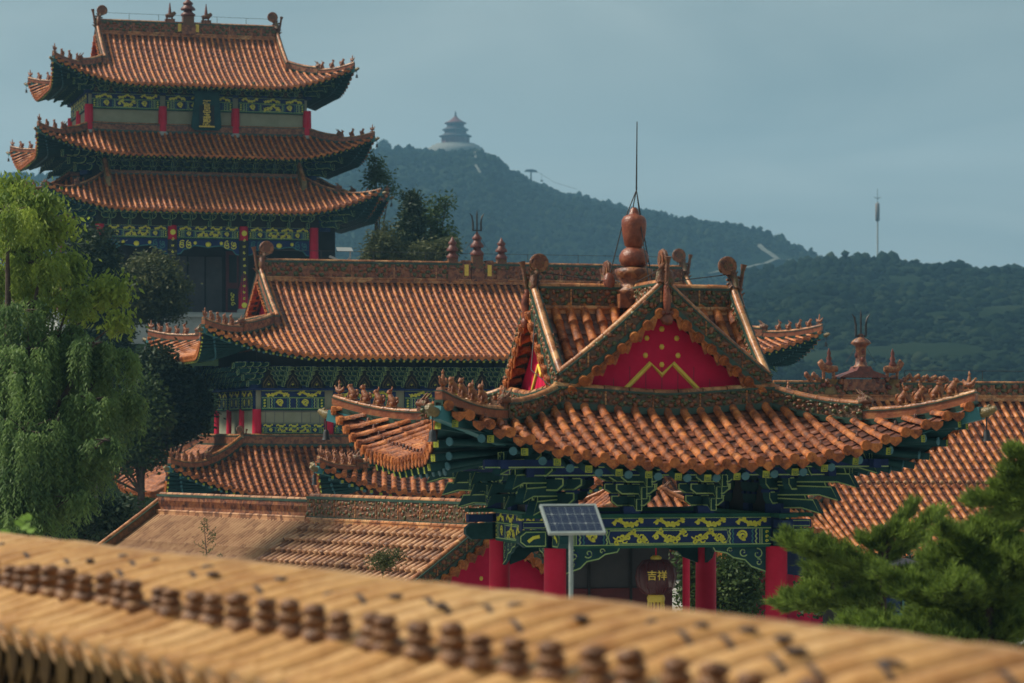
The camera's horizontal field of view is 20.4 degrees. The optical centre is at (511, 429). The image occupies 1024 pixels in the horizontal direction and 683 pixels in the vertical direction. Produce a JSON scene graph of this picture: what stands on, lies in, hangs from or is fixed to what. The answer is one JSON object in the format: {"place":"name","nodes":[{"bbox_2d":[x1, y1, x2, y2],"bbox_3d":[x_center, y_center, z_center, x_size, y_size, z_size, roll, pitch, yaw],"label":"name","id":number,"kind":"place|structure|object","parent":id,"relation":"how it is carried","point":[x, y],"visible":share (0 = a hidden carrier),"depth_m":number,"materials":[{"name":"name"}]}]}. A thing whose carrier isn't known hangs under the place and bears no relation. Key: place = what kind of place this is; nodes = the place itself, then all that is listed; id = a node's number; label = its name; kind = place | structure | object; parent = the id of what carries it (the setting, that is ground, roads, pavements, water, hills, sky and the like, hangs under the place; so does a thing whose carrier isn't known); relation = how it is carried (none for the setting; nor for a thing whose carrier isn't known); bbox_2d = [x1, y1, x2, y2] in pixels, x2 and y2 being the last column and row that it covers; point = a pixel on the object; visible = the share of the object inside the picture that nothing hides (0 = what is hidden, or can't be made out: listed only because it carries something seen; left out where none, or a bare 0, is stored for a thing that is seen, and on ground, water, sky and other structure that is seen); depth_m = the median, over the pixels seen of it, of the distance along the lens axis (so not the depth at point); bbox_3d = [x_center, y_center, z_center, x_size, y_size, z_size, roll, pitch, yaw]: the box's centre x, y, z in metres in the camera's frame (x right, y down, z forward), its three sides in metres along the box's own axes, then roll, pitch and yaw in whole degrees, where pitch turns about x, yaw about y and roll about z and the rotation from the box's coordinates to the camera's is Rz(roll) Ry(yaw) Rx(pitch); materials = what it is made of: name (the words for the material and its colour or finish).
{"place":"outdoors","nodes":[
{"label":"outdoors","id":0,"kind":"place"},
{"bbox_2d":[6,0,393,343],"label":"tiered temple tower","id":1,"kind":"structure","parent":0,"point":[207,152],"depth_m":143.93,"materials":[{"name":"tile"}]},
{"bbox_2d":[61,210,334,312],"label":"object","id":2,"kind":"structure","parent":1,"relation":"in","point":[217,268],"depth_m":144.44,"materials":[{"name":"wood"}]},
{"bbox_2d":[358,148,403,231],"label":"thin young tree","id":3,"kind":"object","parent":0,"point":[376,174],"visible":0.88,"depth_m":149.69,"materials":[{"name":"green plant"}]},
{"bbox_2d":[375,139,391,148],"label":"summit tree","id":4,"kind":"object","parent":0,"point":[383,143],"visible":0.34,"depth_m":1488.23,"materials":[{"name":"green plant"}]},
{"bbox_2d":[353,215,469,260],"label":"pine tree","id":5,"kind":"object","parent":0,"point":[381,244],"visible":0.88,"depth_m":137.51,"materials":[{"name":"green plant"}]},
{"bbox_2d":[390,184,433,260],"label":"cypress","id":6,"kind":"object","parent":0,"point":[411,218],"visible":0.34,"depth_m":139.66,"materials":[{"name":"green plant"}]},
{"bbox_2d":[420,189,467,260],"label":"slender ash tree","id":7,"kind":"object","parent":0,"point":[441,232],"visible":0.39,"depth_m":141.70,"materials":[{"name":"green plant"}]},
{"bbox_2d":[309,407,604,497],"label":"side hall","id":8,"kind":"structure","parent":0,"point":[350,473],"depth_m":76.69,"materials":[{"name":"tile"}]},
{"bbox_2d":[0,156,1023,579],"bbox_3d":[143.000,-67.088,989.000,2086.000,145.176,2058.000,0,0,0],"label":"ground","id":9,"kind":"structure","parent":0,"point":[912,348],"depth_m":746.70,"materials":[{"name":"green plant"}]},
{"bbox_2d":[53,218,145,542],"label":"round juniper","id":10,"kind":"object","parent":9,"relation":"on","point":[102,247],"visible":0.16,"depth_m":117.79,"materials":[{"name":"green plant"}]},
{"bbox_2d":[117,246,202,333],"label":"olive bush tree","id":11,"kind":"object","parent":9,"relation":"on","point":[163,288],"visible":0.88,"depth_m":125.59,"materials":[{"name":"green plant"}]},
{"bbox_2d":[119,337,226,472],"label":"dark spreading tree","id":12,"kind":"object","parent":9,"relation":"on","point":[192,398],"visible":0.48,"depth_m":106.56,"materials":[{"name":"green plant"}]},
{"bbox_2d":[428,111,482,150],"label":"hilltop pagoda","id":13,"kind":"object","parent":9,"relation":"on","point":[455,135],"visible":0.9,"depth_m":1472.15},
{"bbox_2d":[111,212,829,575],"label":"double eaved hall","id":14,"kind":"structure","parent":9,"relation":"on","point":[293,344],"depth_m":105.47,"materials":[{"name":"tile"}]},
{"bbox_2d":[329,247,352,259],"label":"floodlight lamp","id":15,"kind":"object","parent":14,"relation":"on","point":[343,249],"visible":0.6,"depth_m":112.97,"materials":[{"name":"white metal"}]},
{"bbox_2d":[0,144,1023,381],"bbox_3d":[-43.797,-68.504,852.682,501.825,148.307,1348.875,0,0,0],"label":"forest","id":16,"kind":"object","parent":9,"relation":"on","point":[876,293],"visible":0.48,"depth_m":752.14,"materials":[{"name":"green plant"}]},
{"bbox_2d":[524,169,574,188],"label":"cable car pylon","id":17,"kind":"object","parent":9,"relation":"on","point":[530,170],"visible":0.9,"depth_m":1459.40,"materials":[{"name":"black metal"}]},
{"bbox_2d":[874,189,880,254],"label":"radio mast","id":18,"kind":"object","parent":9,"relation":"on","point":[877,211],"visible":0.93,"depth_m":879.69,"materials":[{"name":"metal"}]},
{"bbox_2d":[0,0,1023,268],"label":"sky","id":19,"kind":"structure","parent":0,"point":[789,118],"materials":[{"name":"blue"}]},
{"bbox_2d":[578,485,690,609],"bbox_3d":[2.442,3.070,56.000,2.387,4.860,2.387,0,0,-20],"label":"incense kiosk","id":20,"kind":"object","parent":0,"point":[665,497],"visible":0.19,"depth_m":55.52,"materials":[{"name":"tile"}]},
{"bbox_2d":[710,258,790,272],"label":"hill road","id":21,"kind":"structure","parent":0,"point":[771,260],"depth_m":1111.75,"materials":[{"name":"grey concrete"}]},
{"bbox_2d":[757,244,778,258],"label":"rock cut","id":22,"kind":"object","parent":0,"point":[764,249],"visible":0.89,"depth_m":1144.87,"materials":[{"name":"grey stone"}]},
{"bbox_2d":[672,580,1023,645],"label":"courtyard paving","id":23,"kind":"structure","parent":0,"point":[673,605],"depth_m":91.41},
{"bbox_2d":[1,513,41,536],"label":"young plant","id":24,"kind":"object","parent":23,"relation":"on","point":[20,521],"visible":0.33,"depth_m":22.03,"materials":[{"name":"green plant"}]},
{"bbox_2d":[0,170,149,342],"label":"bright leafy tree","id":25,"kind":"object","parent":23,"relation":"on","point":[46,204],"visible":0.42,"depth_m":56.85,"materials":[{"name":"green plant"}]},
{"bbox_2d":[0,202,151,540],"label":"weeping willow","id":26,"kind":"object","parent":23,"relation":"on","point":[50,457],"visible":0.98,"depth_m":52.93,"materials":[{"name":"green plant"}]},
{"bbox_2d":[41,480,148,542],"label":"broadleaf tree","id":27,"kind":"object","parent":23,"relation":"on","point":[111,519],"visible":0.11,"depth_m":71.56,"materials":[{"name":"green plant"}]},
{"bbox_2d":[87,364,178,512],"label":"broadleaf tree","id":28,"kind":"object","parent":23,"relation":"on","point":[146,453],"visible":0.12,"depth_m":103.68,"materials":[{"name":"green plant"}]},
{"bbox_2d":[194,518,223,556],"bbox_3d":[-4.761,3.430,44.061,0.691,4.141,0.801,0,0,0],"label":"bare sapling","id":29,"kind":"object","parent":23,"relation":"on","point":[208,539],"visible":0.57,"depth_m":43.98,"materials":[{"name":"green plant"}]},
{"bbox_2d":[98,492,543,593],"bbox_3d":[-4.134,3.384,56.943,6.868,4.232,12.851,0,0,-36],"label":"gabled gallery","id":30,"kind":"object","parent":23,"relation":"on","point":[341,532],"visible":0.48,"depth_m":55.62,"materials":[{"name":"brown tile"}]},
{"bbox_2d":[363,545,409,575],"bbox_3d":[-2.102,2.282,48.760,0.928,0.802,0.707,0,0,-38],"label":"roof weed","id":31,"kind":"object","parent":30,"relation":"on","point":[384,561],"visible":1,"depth_m":48.65,"materials":[{"name":"green plant"}]},
{"bbox_2d":[0,532,1023,682],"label":"tiled wall coping","id":32,"kind":"object","parent":23,"relation":"on","point":[73,611],"visible":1,"depth_m":11.65,"materials":[{"name":"tile"}]},
{"bbox_2d":[539,504,605,596],"bbox_3d":[0.638,3.142,30.000,0.624,4.716,0.371,0,0,-16],"label":"solar panel","id":33,"kind":"object","parent":23,"relation":"on","point":[570,520],"visible":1,"depth_m":29.98,"materials":[{"name":"glass"}]},
{"bbox_2d":[318,122,996,620],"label":"gate pavilion","id":34,"kind":"structure","parent":23,"relation":"on","point":[634,388],"depth_m":43.27,"materials":[{"name":"tile"}]},
{"bbox_2d":[635,548,676,607],"bbox_3d":[2.208,2.264,43.590,0.638,1.101,0.659,0,0,0],"label":"hanging lantern","id":35,"kind":"object","parent":34,"relation":"hanging from","point":[655,576],"visible":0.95,"depth_m":43.40,"materials":[{"name":"red fabric"}]},
{"bbox_2d":[669,550,764,616],"bbox_3d":[4.513,3.952,61.676,2.624,3.518,1.985,0,0,0],"label":"courtyard tree","id":36,"kind":"object","parent":23,"relation":"on","point":[739,586],"visible":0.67,"depth_m":61.30,"materials":[{"name":"green plant"}]},
{"bbox_2d":[663,311,1023,625],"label":"side hall","id":37,"kind":"structure","parent":23,"relation":"on","point":[965,457],"depth_m":79.12,"materials":[{"name":"tile"}]},
{"bbox_2d":[761,491,954,615],"bbox_3d":[3.972,3.095,33.086,2.261,4.812,1.379,0,0,-14],"label":"pine tree","id":38,"kind":"object","parent":23,"relation":"on","point":[828,564],"visible":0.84,"depth_m":32.91,"materials":[{"name":"green plant"}]},
{"bbox_2d":[823,558,915,626],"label":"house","id":39,"kind":"structure","parent":23,"relation":"on","point":[829,613],"depth_m":44.31,"materials":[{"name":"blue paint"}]},
{"bbox_2d":[886,598,903,615],"bbox_3d":[5.724,2.730,43.977,0.800,0.292,0.035,0,0,0],"label":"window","id":40,"kind":"structure","parent":39,"relation":"in","point":[887,599],"depth_m":43.97,"materials":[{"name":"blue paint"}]},
{"bbox_2d":[791,529,1023,623],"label":"courtyard tree","id":41,"kind":"object","parent":23,"relation":"on","point":[817,616],"depth_m":65.88,"materials":[{"name":"green plant"}]},
{"bbox_2d":[819,506,1023,648],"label":"pine tree","id":42,"kind":"object","parent":23,"relation":"on","point":[975,592],"visible":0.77,"depth_m":30.70,"materials":[{"name":"green plant"}]},
{"bbox_2d":[956,437,1023,522],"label":"pine tree","id":43,"kind":"object","parent":23,"relation":"on","point":[1002,496],"visible":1,"depth_m":29.93,"materials":[{"name":"green plant"}]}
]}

